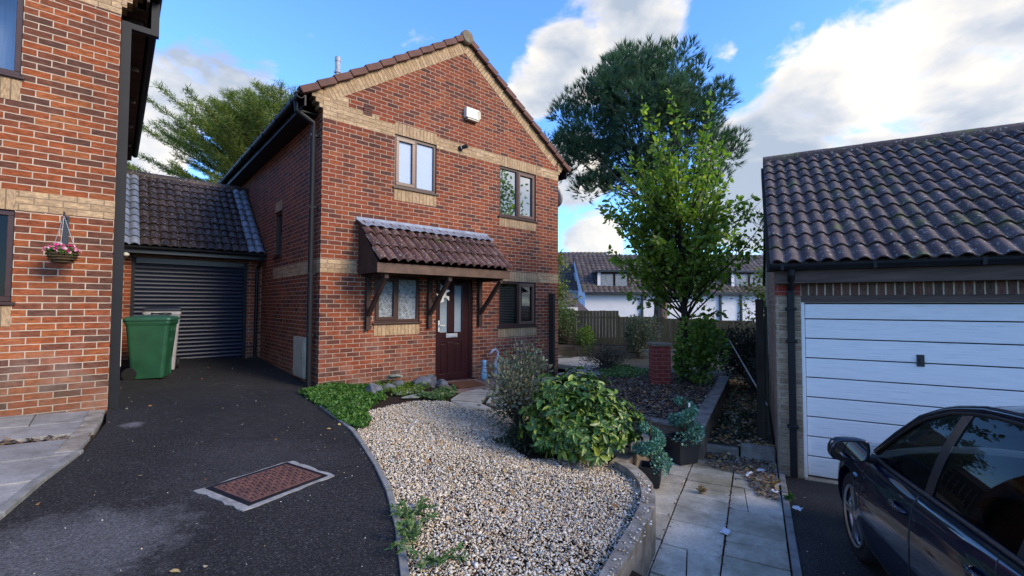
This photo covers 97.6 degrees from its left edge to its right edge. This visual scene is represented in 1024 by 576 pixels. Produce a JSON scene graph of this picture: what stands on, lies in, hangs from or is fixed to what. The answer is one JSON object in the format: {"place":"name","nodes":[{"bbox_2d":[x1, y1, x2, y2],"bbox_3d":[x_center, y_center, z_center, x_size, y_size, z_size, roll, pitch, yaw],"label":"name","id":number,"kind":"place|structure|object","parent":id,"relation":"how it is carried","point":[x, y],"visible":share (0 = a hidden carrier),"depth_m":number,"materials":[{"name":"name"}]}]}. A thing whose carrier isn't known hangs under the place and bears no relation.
{"place":"outdoors","nodes":[
{"label":"outdoors","id":0,"kind":"place"},
{"bbox_2d":[9,435,93,451],"bbox_3d":[-4.580,1.266,1.642,4.400,0.400,5.540,2,-3,-42],"label":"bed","id":1,"kind":"object","parent":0,"point":[88,443],"visible":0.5,"depth_m":4.15,"materials":[{"name":"soil"}]},
{"bbox_2d":[0,409,103,519],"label":"kerb","id":2,"kind":"structure","parent":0,"point":[18,498],"depth_m":3.75,"materials":[{"name":"grey concrete"}]},
{"bbox_2d":[0,409,104,505],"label":"paving","id":3,"kind":"structure","parent":0,"point":[22,466],"depth_m":3.96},
{"bbox_2d":[0,435,70,445],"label":"paving debris","id":4,"kind":"object","parent":3,"relation":"on","point":[20,441],"visible":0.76,"depth_m":4.05,"materials":[{"name":"brown plant"}]},
{"bbox_2d":[0,357,398,575],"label":"driveway","id":5,"kind":"structure","parent":0,"point":[181,525],"depth_m":3.26,"materials":[{"name":"black asphalt"}]},
{"bbox_2d":[121,315,179,379],"bbox_3d":[-5.822,0.938,7.185,0.689,1.004,0.552,1,-2,-24],"label":"wheelie bin","id":6,"kind":"object","parent":5,"relation":"on","point":[150,340],"visible":0.97,"depth_m":7.01,"materials":[{"name":"plastic"}]},
{"bbox_2d":[141,306,182,369],"bbox_3d":[-6.146,0.877,7.868,0.552,1.117,0.689,2,-3,-36],"label":"wheelie bin","id":7,"kind":"object","parent":5,"relation":"on","point":[175,311],"visible":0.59,"depth_m":7.74,"materials":[{"name":"grey plastic"}]},
{"bbox_2d":[193,461,334,511],"bbox_3d":[-1.931,1.556,3.577,0.592,0.090,0.836,-1,-2,26],"label":"manhole cover","id":8,"kind":"object","parent":5,"relation":"on","point":[242,493],"visible":0.99,"depth_m":3.48,"materials":[{"name":"metal"}]},
{"bbox_2d":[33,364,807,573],"bbox_3d":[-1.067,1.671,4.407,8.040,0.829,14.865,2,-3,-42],"label":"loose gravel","id":9,"kind":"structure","parent":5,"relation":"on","point":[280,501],"depth_m":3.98,"materials":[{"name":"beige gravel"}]},
{"bbox_2d":[93,346,833,575],"bbox_3d":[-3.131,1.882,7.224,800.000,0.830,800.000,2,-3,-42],"label":"ground","id":10,"kind":"structure","parent":0,"point":[633,573],"depth_m":6.30,"materials":[{"name":"soil"}]},
{"bbox_2d":[0,0,162,416],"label":"brick house","id":11,"kind":"structure","parent":10,"relation":"on","point":[75,75],"depth_m":5.06,"materials":[{"name":"red brick"}]},
{"bbox_2d":[0,210,14,304],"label":"window","id":12,"kind":"structure","parent":11,"relation":"in","point":[7,217],"depth_m":4.76,"materials":[{"name":"glass"}]},
{"bbox_2d":[0,0,24,80],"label":"window","id":13,"kind":"structure","parent":11,"relation":"in","point":[11,11],"depth_m":5.16,"materials":[{"name":"glass"}]},
{"bbox_2d":[42,211,81,263],"bbox_3d":[-4.832,-0.536,4.875,0.301,0.563,0.432,1,-2,-19],"label":"hanging basket","id":14,"kind":"object","parent":11,"relation":"attached to","point":[64,252],"visible":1,"depth_m":4.76,"materials":[{"name":"wicker"}]},
{"bbox_2d":[121,170,266,359],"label":"link garage","id":15,"kind":"structure","parent":10,"relation":"on","point":[190,245],"depth_m":9.61,"materials":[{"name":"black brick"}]},
{"bbox_2d":[127,77,297,182],"bbox_3d":[-9.777,-3.058,17.823,10.649,10.607,10.782,2,-3,-42],"label":"conifer tree","id":16,"kind":"object","parent":10,"relation":"on","point":[235,132],"visible":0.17,"depth_m":15.73,"materials":[{"name":"green plant"}]},
{"bbox_2d":[319,406,409,575],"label":"kerb","id":17,"kind":"structure","parent":10,"relation":"on","point":[403,564],"depth_m":3.58,"materials":[{"name":"grey concrete"}]},
{"bbox_2d":[218,30,570,386],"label":"brick house","id":18,"kind":"structure","parent":10,"relation":"on","point":[382,206],"depth_m":8.63,"materials":[{"name":"red brick"}]},
{"bbox_2d":[272,211,281,258],"bbox_3d":[-4.616,-1.088,9.444,0.635,0.966,0.600,2,-3,-42],"label":"window","id":19,"kind":"structure","parent":18,"relation":"in","point":[279,215],"depth_m":9.46,"materials":[{"name":"brown plastic"}]},
{"bbox_2d":[293,336,305,378],"bbox_3d":[-3.730,1.208,7.866,0.076,0.700,0.600,2,-3,-42],"label":"meter box","id":20,"kind":"object","parent":18,"relation":"attached to","point":[299,356],"visible":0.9,"depth_m":7.76,"materials":[{"name":"beige plastic"}]},
{"bbox_2d":[293,338,302,376],"bbox_3d":[-3.750,1.208,7.848,0.010,0.640,0.540,2,-3,-42],"label":"cupboard door","id":21,"kind":"structure","parent":20,"relation":"in","point":[297,343],"depth_m":7.83,"materials":[{"name":"beige plastic"}]},
{"bbox_2d":[372,276,421,324],"bbox_3d":[-2.111,0.227,8.224,0.970,0.871,0.130,2,-3,-42],"label":"window","id":22,"kind":"structure","parent":18,"relation":"in","point":[404,290],"depth_m":8.23,"materials":[{"name":"brown plastic"}]},
{"bbox_2d":[393,135,437,195],"bbox_3d":[-1.843,-2.322,8.549,0.956,1.011,0.130,2,-3,-42],"label":"window","id":23,"kind":"structure","parent":18,"relation":"in","point":[414,166],"depth_m":8.52,"materials":[{"name":"glass"}]},
{"bbox_2d":[436,282,449,302],"bbox_3d":[-1.340,0.068,8.638,0.318,0.435,0.059,2,-3,-42],"label":"door ornament","id":24,"kind":"object","parent":18,"relation":"hanging from","point":[444,296],"depth_m":8.63,"materials":[{"name":"white plastic"}]},
{"bbox_2d":[437,282,468,380],"bbox_3d":[-1.173,0.858,9.041,0.755,1.940,0.111,2,-3,-42],"label":"front door","id":25,"kind":"structure","parent":18,"relation":"in","point":[453,314],"depth_m":9.06,"materials":[{"name":"paint"}]},
{"bbox_2d":[464,106,480,122],"bbox_3d":[-0.828,-3.612,9.374,0.370,0.250,0.113,2,-3,-42],"label":"alarm box","id":26,"kind":"object","parent":18,"relation":"attached to","point":[472,115],"visible":1,"depth_m":9.32,"materials":[{"name":"white plastic"}]},
{"bbox_2d":[498,166,537,222],"bbox_3d":[0.124,-2.124,10.286,1.189,1.153,0.130,2,-3,-42],"label":"window","id":27,"kind":"structure","parent":18,"relation":"in","point":[516,188],"depth_m":10.28,"materials":[{"name":"glass"}]},
{"bbox_2d":[498,281,537,328],"bbox_3d":[-0.051,0.388,10.384,1.189,1.038,0.635,2,-3,-42],"label":"window","id":28,"kind":"structure","parent":18,"relation":"in","point":[516,299],"depth_m":10.57,"materials":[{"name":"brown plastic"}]},
{"bbox_2d":[558,187,562,206],"bbox_3d":[1.090,-2.387,11.688,0.516,0.564,0.448,-1,-2,21],"label":"satellite dish","id":29,"kind":"object","parent":18,"relation":"attached to","point":[560,197],"visible":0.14,"depth_m":11.58,"materials":[{"name":"white plastic"}]},
{"bbox_2d":[558,249,581,308],"bbox_3d":[1.478,0.541,15.746,1.512,3.725,1.818,1,-2,-18],"label":"tree","id":30,"kind":"object","parent":10,"relation":"on","point":[560,288],"visible":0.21,"depth_m":15.68,"materials":[{"name":"green plant"}]},
{"bbox_2d":[559,291,588,310],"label":"roof","id":31,"kind":"structure","parent":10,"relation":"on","point":[578,306],"depth_m":19.45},
{"bbox_2d":[558,251,607,299],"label":"house","id":32,"kind":"structure","parent":10,"relation":"on","point":[570,275],"depth_m":31.28,"materials":[{"name":"purple tile"}]},
{"bbox_2d":[613,444,630,455],"bbox_3d":[1.213,1.919,5.032,0.240,0.300,0.236,2,-3,-42],"label":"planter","id":33,"kind":"object","parent":10,"relation":"on","point":[627,446],"visible":0.29,"depth_m":4.94,"materials":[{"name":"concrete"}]},
{"bbox_2d":[539,32,754,326],"bbox_3d":[5.621,-3.940,19.199,7.741,13.663,7.392,2,-3,-42],"label":"pine tree","id":34,"kind":"object","parent":10,"relation":"on","point":[618,82],"visible":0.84,"depth_m":18.33,"materials":[{"name":"green plant"}]},
{"bbox_2d":[573,254,764,334],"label":"white house","id":35,"kind":"structure","parent":10,"relation":"on","point":[598,275],"depth_m":27.00,"materials":[{"name":"white plaster"},{"name":"roof tile"},{"name":"glass"}]},
{"bbox_2d":[689,376,729,459],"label":"bed wall","id":36,"kind":"structure","parent":10,"relation":"on","point":[708,414],"depth_m":6.75,"materials":[{"name":"concrete"}]},
{"bbox_2d":[733,203,765,305],"bbox_3d":[6.622,-0.164,11.335,2.113,5.045,1.754,-1,-3,38],"label":"bare tree","id":37,"kind":"object","parent":10,"relation":"on","point":[759,253],"visible":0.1,"depth_m":11.62,"materials":[{"name":"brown plant"}]},
{"bbox_2d":[779,472,801,575],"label":"path kerb","id":38,"kind":"structure","parent":10,"relation":"on","point":[794,558],"depth_m":3.76,"materials":[{"name":"grey concrete"}]},
{"bbox_2d":[782,491,795,500],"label":"weed","id":39,"kind":"object","parent":38,"relation":"on","point":[790,496],"visible":0.99,"depth_m":4.37,"materials":[{"name":"green plant"}]},
{"bbox_2d":[761,122,1023,484],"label":"brick garage","id":40,"kind":"structure","parent":10,"relation":"on","point":[893,276],"depth_m":4.86,"materials":[{"name":"brown brick"}]},
{"bbox_2d":[804,303,1023,478],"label":"boarded door","id":41,"kind":"structure","parent":40,"relation":"in","point":[872,369],"depth_m":4.65,"materials":[{"name":"white plastic"}]},
{"bbox_2d":[436,378,518,392],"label":"path","id":42,"kind":"structure","parent":0,"point":[461,390],"depth_m":8.35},
{"bbox_2d":[448,380,484,388],"bbox_3d":[-0.850,1.799,8.394,0.464,0.065,0.822,-2,-3,42],"label":"door mat","id":43,"kind":"object","parent":42,"relation":"on","point":[465,384],"depth_m":8.36,"materials":[{"name":"brown fabric"}]},
{"bbox_2d":[481,360,486,379],"bbox_3d":[-0.566,1.667,9.104,0.132,0.405,0.131,2,-3,-42],"label":"bottle ornament","id":44,"kind":"object","parent":42,"relation":"on","point":[484,367],"visible":0.96,"depth_m":9.06,"materials":[{"name":"blue ceramic"}]},
{"bbox_2d":[489,348,499,378],"bbox_3d":[-0.344,1.586,9.374,0.295,0.643,0.168,5,-5,-67],"label":"swan ornament","id":45,"kind":"object","parent":42,"relation":"on","point":[495,361],"visible":0.68,"depth_m":9.36,"materials":[{"name":"blue ceramic"}]},
{"bbox_2d":[316,375,640,575],"bbox_3d":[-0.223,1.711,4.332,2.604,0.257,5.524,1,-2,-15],"label":"gravel","id":46,"kind":"structure","parent":0,"point":[459,423],"depth_m":3.74,"materials":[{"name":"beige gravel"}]},
{"bbox_2d":[298,381,387,429],"bbox_3d":[-2.164,1.598,6.473,1.314,0.247,2.456,2,-3,-42],"label":"ground cover","id":47,"kind":"object","parent":46,"relation":"on","point":[340,401],"visible":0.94,"depth_m":6.40,"materials":[{"name":"green plant"}]},
{"bbox_2d":[366,383,382,392],"bbox_3d":[-2.174,1.634,7.135,0.242,0.263,0.318,-9,-11,39],"label":"rock","id":48,"kind":"object","parent":46,"relation":"on","point":[373,387],"visible":0.58,"depth_m":7.04,"materials":[{"name":"stone"}]},
{"bbox_2d":[391,380,404,387],"bbox_3d":[-2.022,1.707,7.944,0.240,0.171,0.214,1,-2,-14],"label":"rock","id":49,"kind":"object","parent":46,"relation":"on","point":[398,382],"visible":0.61,"depth_m":7.86,"materials":[{"name":"stone"}]},
{"bbox_2d":[386,374,402,378],"bbox_3d":[-2.039,1.550,7.849,0.218,0.081,0.281,-2,-3,45],"label":"rock","id":50,"kind":"object","parent":49,"relation":"on","point":[393,376],"visible":1,"depth_m":7.79,"materials":[{"name":"stone"}]},
{"bbox_2d":[372,379,432,395],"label":"ground cover","id":51,"kind":"object","parent":46,"relation":"on","point":[411,385],"visible":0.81,"depth_m":7.61,"materials":[{"name":"green plant"}]},
{"bbox_2d":[383,518,421,549],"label":"weed","id":52,"kind":"object","parent":46,"relation":"on","point":[407,534],"visible":0.99,"depth_m":2.83,"materials":[{"name":"green plant"}]},
{"bbox_2d":[401,392,421,398],"bbox_3d":[-1.531,1.726,7.157,0.543,0.079,0.144,2,0,-38],"label":"rock","id":53,"kind":"object","parent":46,"relation":"on","point":[413,396],"visible":0.65,"depth_m":7.06,"materials":[{"name":"stone"}]},
{"bbox_2d":[387,495,437,518],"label":"weed","id":54,"kind":"object","parent":46,"relation":"on","point":[403,512],"visible":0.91,"depth_m":3.18,"materials":[{"name":"green plant"}]},
{"bbox_2d":[402,508,439,537],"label":"weed","id":55,"kind":"object","parent":46,"relation":"on","point":[423,519],"visible":0.45,"depth_m":3.06,"materials":[{"name":"green plant"}]},
{"bbox_2d":[412,376,431,388],"bbox_3d":[-1.612,1.721,8.023,0.361,0.263,0.266,-6,3,-43],"label":"rock","id":56,"kind":"object","parent":46,"relation":"on","point":[425,379],"visible":0.63,"depth_m":7.95,"materials":[{"name":"stone"}]},
{"bbox_2d":[428,375,435,387],"bbox_3d":[-1.468,1.734,8.242,0.181,0.269,0.250,-1,-2,23],"label":"rock","id":57,"kind":"object","parent":46,"relation":"on","point":[433,379],"visible":0.53,"depth_m":8.17,"materials":[{"name":"stone"}]},
{"bbox_2d":[396,541,469,570],"bbox_3d":[-0.459,1.556,2.597,0.402,0.151,0.224,1,-2,-22],"label":"weed","id":58,"kind":"object","parent":46,"relation":"on","point":[439,560],"visible":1,"depth_m":2.60,"materials":[{"name":"green plant"}]},
{"bbox_2d":[416,384,456,400],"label":"ground cover","id":59,"kind":"object","parent":46,"relation":"on","point":[442,392],"visible":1,"depth_m":7.25,"materials":[{"name":"green plant"}]},
{"bbox_2d":[436,379,448,385],"bbox_3d":[-1.281,1.758,8.231,0.237,0.184,0.159,-4,4,-19],"label":"rock","id":60,"kind":"object","parent":46,"relation":"on","point":[441,382],"visible":0.77,"depth_m":8.19,"materials":[{"name":"stone"}]},
{"bbox_2d":[451,389,528,409],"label":"stepping slabs","id":61,"kind":"structure","parent":46,"relation":"on","point":[471,399],"depth_m":7.19,"materials":[{"name":"grey stone"}]},
{"bbox_2d":[492,424,539,454],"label":"ground cover","id":62,"kind":"object","parent":46,"relation":"on","point":[497,441],"visible":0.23,"depth_m":4.96,"materials":[{"name":"green plant"}]},
{"bbox_2d":[477,338,555,435],"bbox_3d":[0.057,1.222,5.758,0.803,1.145,1.314,-1,-2,32],"label":"shrub","id":63,"kind":"object","parent":46,"relation":"on","point":[515,394],"visible":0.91,"depth_m":5.69,"materials":[{"name":"green plant"}]},
{"bbox_2d":[503,423,537,446],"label":"shrub","id":64,"kind":"object","parent":46,"relation":"on","point":[526,438],"visible":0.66,"depth_m":4.97,"materials":[{"name":"green plant"}]},
{"bbox_2d":[530,444,545,454],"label":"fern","id":65,"kind":"object","parent":46,"relation":"on","point":[536,449],"visible":0.58,"depth_m":4.72,"materials":[{"name":"green plant"}]},
{"bbox_2d":[549,294,554,374],"bbox_3d":[0.979,1.102,10.791,0.110,1.930,0.145,2,-3,-42],"label":"timber post","id":66,"kind":"object","parent":46,"relation":"on","point":[551,328],"visible":0.81,"depth_m":10.74,"materials":[{"name":"brown wood"}]},
{"bbox_2d":[518,366,645,467],"bbox_3d":[0.775,1.360,4.942,1.387,0.905,1.265,2,-3,-42],"label":"spotted laurel","id":67,"kind":"object","parent":46,"relation":"on","point":[594,424],"visible":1,"depth_m":4.68,"materials":[{"name":"green plant"}]},
{"bbox_2d":[534,355,607,383],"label":"patio","id":68,"kind":"structure","parent":0,"point":[575,361],"depth_m":11.80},
{"bbox_2d":[128,0,1023,286],"label":"sky","id":69,"kind":"structure","parent":0,"point":[810,74],"materials":[{"name":"blue"}]},
{"bbox_2d":[558,349,741,378],"bbox_3d":[3.057,2.078,14.375,9.250,0.050,9.500,2,-3,-42],"label":"garden","id":70,"kind":"object","parent":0,"point":[641,362],"visible":0.22,"depth_m":11.71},
{"bbox_2d":[558,297,579,344],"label":"shrub","id":71,"kind":"object","parent":70,"relation":"on","point":[564,328],"visible":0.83,"depth_m":14.10,"materials":[{"name":"green plant"}]},
{"bbox_2d":[558,345,644,357],"bbox_3d":[2.407,1.899,13.472,3.025,0.320,0.190,0,-2,16],"label":"sleeper planter","id":72,"kind":"object","parent":70,"relation":"on","point":[565,350],"visible":0.49,"depth_m":13.47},
{"bbox_2d":[559,342,628,346],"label":"planter soil","id":73,"kind":"structure","parent":72,"relation":"in","point":[605,344],"depth_m":14.12,"materials":[{"name":"brown soil"}]},
{"bbox_2d":[574,324,596,354],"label":"shrub","id":74,"kind":"object","parent":73,"relation":"on","point":[584,335],"visible":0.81,"depth_m":13.48,"materials":[{"name":"green plant"}]},
{"bbox_2d":[578,339,634,371],"bbox_3d":[2.271,1.589,10.641,1.759,0.773,1.014,2,-3,-42],"label":"shrub","id":75,"kind":"object","parent":70,"relation":"on","point":[604,360],"visible":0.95,"depth_m":10.55,"materials":[{"name":"green plant"}]},
{"bbox_2d":[599,363,648,379],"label":"lawn weeds","id":76,"kind":"object","parent":70,"relation":"on","point":[625,371],"visible":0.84,"depth_m":9.89,"materials":[{"name":"green plant"}]},
{"bbox_2d":[623,314,663,357],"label":"shrub","id":77,"kind":"object","parent":70,"relation":"on","point":[638,340],"visible":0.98,"depth_m":12.97,"materials":[{"name":"green plant"}]},
{"bbox_2d":[558,309,755,348],"bbox_3d":[4.851,1.300,14.428,8.745,1.320,0.152,0,-2,0],"label":"garden fence","id":78,"kind":"object","parent":70,"relation":"on","point":[603,326],"visible":0.31,"depth_m":14.36,"materials":[{"name":"brown wood"}]},
{"bbox_2d":[586,371,718,419],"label":"bark mulch","id":79,"kind":"object","parent":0,"point":[703,386],"visible":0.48,"depth_m":7.82,"materials":[{"name":"brown wood"}]},
{"bbox_2d":[604,374,711,418],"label":"fallen leaves","id":80,"kind":"object","parent":79,"relation":"on","point":[635,389],"visible":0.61,"depth_m":7.58,"materials":[{"name":"brown plant"}]},
{"bbox_2d":[647,342,672,384],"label":"brick pillar","id":81,"kind":"structure","parent":79,"relation":"on","point":[659,363],"depth_m":8.59,"materials":[{"name":"red brick"}]},
{"bbox_2d":[595,89,764,382],"bbox_3d":[3.307,-1.125,8.929,3.018,6.063,3.183,2,-3,-42],"label":"young tree","id":82,"kind":"object","parent":79,"relation":"on","point":[671,252],"visible":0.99,"depth_m":8.71,"materials":[{"name":"green plant"}]},
{"bbox_2d":[672,313,731,384],"bbox_3d":[3.628,1.179,8.781,1.220,1.398,1.020,2,-3,-42],"label":"shrub","id":83,"kind":"object","parent":79,"relation":"on","point":[700,353],"visible":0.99,"depth_m":8.60,"materials":[{"name":"green plant"}]},
{"bbox_2d":[626,443,792,575],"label":"side path","id":84,"kind":"structure","parent":0,"point":[756,543],"depth_m":3.89,"materials":[{"name":"grey concrete"}]},
{"bbox_2d":[599,459,655,575],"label":"retaining wall","id":85,"kind":"structure","parent":84,"relation":"on","point":[643,553],"depth_m":3.18,"materials":[{"name":"concrete"}]},
{"bbox_2d":[589,473,653,575],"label":"spilled gravel","id":86,"kind":"structure","parent":85,"relation":"on","point":[647,510],"depth_m":3.18,"materials":[{"name":"beige gravel"}]},
{"bbox_2d":[609,432,653,467],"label":"bed wall","id":87,"kind":"structure","parent":84,"relation":"on","point":[631,457],"depth_m":4.98,"materials":[{"name":"concrete"}]},
{"bbox_2d":[638,460,661,488],"bbox_3d":[1.482,1.991,4.786,0.230,0.200,0.230,-1,-2,23],"label":"planter","id":88,"kind":"object","parent":84,"relation":"on","point":[647,471],"visible":0.69,"depth_m":4.69,"materials":[{"name":"plastic"}]},
{"bbox_2d":[632,415,673,476],"bbox_3d":[1.504,1.677,4.803,0.427,0.630,0.405,-1,-3,36],"label":"topiary","id":89,"kind":"object","parent":88,"relation":"in","point":[649,447],"visible":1,"depth_m":4.75,"materials":[{"name":"green plant"}]},
{"bbox_2d":[633,415,694,451],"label":"bed wall","id":90,"kind":"structure","parent":84,"relation":"on","point":[664,425],"depth_m":5.88,"materials":[{"name":"concrete"}]},
{"bbox_2d":[663,431,700,465],"bbox_3d":[2.078,1.969,5.503,0.320,0.300,0.320,1,-2,-22],"label":"planter","id":91,"kind":"object","parent":84,"relation":"on","point":[678,453],"visible":0.7,"depth_m":5.39,"materials":[{"name":"plastic"}]},
{"bbox_2d":[667,395,705,446],"bbox_3d":[2.124,1.603,5.489,0.464,0.650,0.488,-2,-3,45],"label":"topiary","id":92,"kind":"object","parent":91,"relation":"on","point":[685,418],"visible":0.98,"depth_m":5.45,"materials":[{"name":"green plant"}]},
{"bbox_2d":[649,464,735,574],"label":"joint moss","id":93,"kind":"object","parent":84,"relation":"on","point":[725,523],"visible":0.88,"depth_m":4.07,"materials":[{"name":"green plant"}]},
{"bbox_2d":[695,484,707,494],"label":"weed","id":94,"kind":"object","parent":84,"relation":"on","point":[701,489],"visible":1,"depth_m":4.55,"materials":[{"name":"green plant"}]},
{"bbox_2d":[719,527,730,534],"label":"litter","id":95,"kind":"object","parent":84,"relation":"on","point":[724,530],"visible":1,"depth_m":3.75,"materials":[{"name":"white paper"}]},
{"bbox_2d":[707,443,775,462],"bbox_3d":[2.877,2.083,5.701,0.820,0.210,0.130,-1,-2,28],"label":"garden step","id":96,"kind":"object","parent":84,"relation":"on","point":[761,452],"visible":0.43,"depth_m":5.60,"materials":[{"name":"concrete"}]},
{"bbox_2d":[703,452,781,500],"bbox_3d":[2.581,2.101,5.104,0.805,0.069,1.284,-1,-2,28],"label":"path debris","id":97,"kind":"object","parent":84,"relation":"on","point":[752,484],"visible":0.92,"depth_m":5.21,"materials":[{"name":"brown plant"}]},
{"bbox_2d":[707,452,779,493],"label":"path leaves","id":98,"kind":"object","parent":84,"relation":"on","point":[750,466],"visible":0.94,"depth_m":5.22,"materials":[{"name":"brown plant"}]},
{"bbox_2d":[759,474,782,485],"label":"twigs","id":99,"kind":"object","parent":84,"relation":"on","point":[773,481],"visible":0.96,"depth_m":4.71,"materials":[{"name":"brown plant"}]},
{"bbox_2d":[708,372,773,446],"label":"alley ground","id":100,"kind":"structure","parent":0,"point":[769,440],"depth_m":7.07,"materials":[{"name":"brown soil"}]},
{"bbox_2d":[710,315,764,392],"bbox_3d":[5.276,1.429,9.698,1.903,1.678,2.029,1,-2,-27],"label":"shrub","id":101,"kind":"object","parent":100,"relation":"on","point":[745,346],"visible":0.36,"depth_m":9.76,"materials":[{"name":"green plant"}]},
{"bbox_2d":[713,408,764,440],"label":"alley weeds","id":102,"kind":"object","parent":100,"relation":"on","point":[743,414],"visible":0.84,"depth_m":6.65,"materials":[{"name":"green plant"}]},
{"bbox_2d":[708,379,774,446],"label":"fallen leaves","id":103,"kind":"object","parent":100,"relation":"on","point":[736,417],"visible":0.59,"depth_m":7.43,"materials":[{"name":"brown plant"}]},
{"bbox_2d":[730,267,765,319],"bbox_3d":[6.941,0.785,12.226,1.681,3.205,1.277,0,-2,1],"label":"tree","id":104,"kind":"object","parent":100,"relation":"on","point":[760,294],"visible":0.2,"depth_m":12.28,"materials":[{"name":"green plant"}]},
{"bbox_2d":[741,349,768,397],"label":"shrub","id":105,"kind":"object","parent":100,"relation":"on","point":[751,368],"visible":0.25,"depth_m":8.70,"materials":[{"name":"green plant"}]},
{"bbox_2d":[755,299,768,440],"bbox_3d":[3.385,1.127,6.059,0.140,1.950,0.100,-1,-2,28],"label":"timber post","id":106,"kind":"object","parent":100,"relation":"on","point":[762,372],"visible":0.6,"depth_m":6.02,"materials":[{"name":"brown wood"}]},
{"bbox_2d":[729,339,767,405],"bbox_3d":[3.773,1.272,7.266,0.023,0.672,2.765,0,-2,17],"label":"cane","id":107,"kind":"object","parent":106,"relation":"attached to","point":[766,403],"visible":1,"depth_m":7.18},
{"bbox_2d":[785,476,888,575],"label":"side driveway","id":108,"kind":"structure","parent":0,"point":[821,536],"depth_m":3.77,"materials":[{"name":"black asphalt"}]},
{"bbox_2d":[827,405,1023,575],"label":"parked car","id":109,"kind":"object","parent":108,"relation":"on","point":[938,492],"visible":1,"depth_m":2.35,"materials":[{"name":"blue paint"}]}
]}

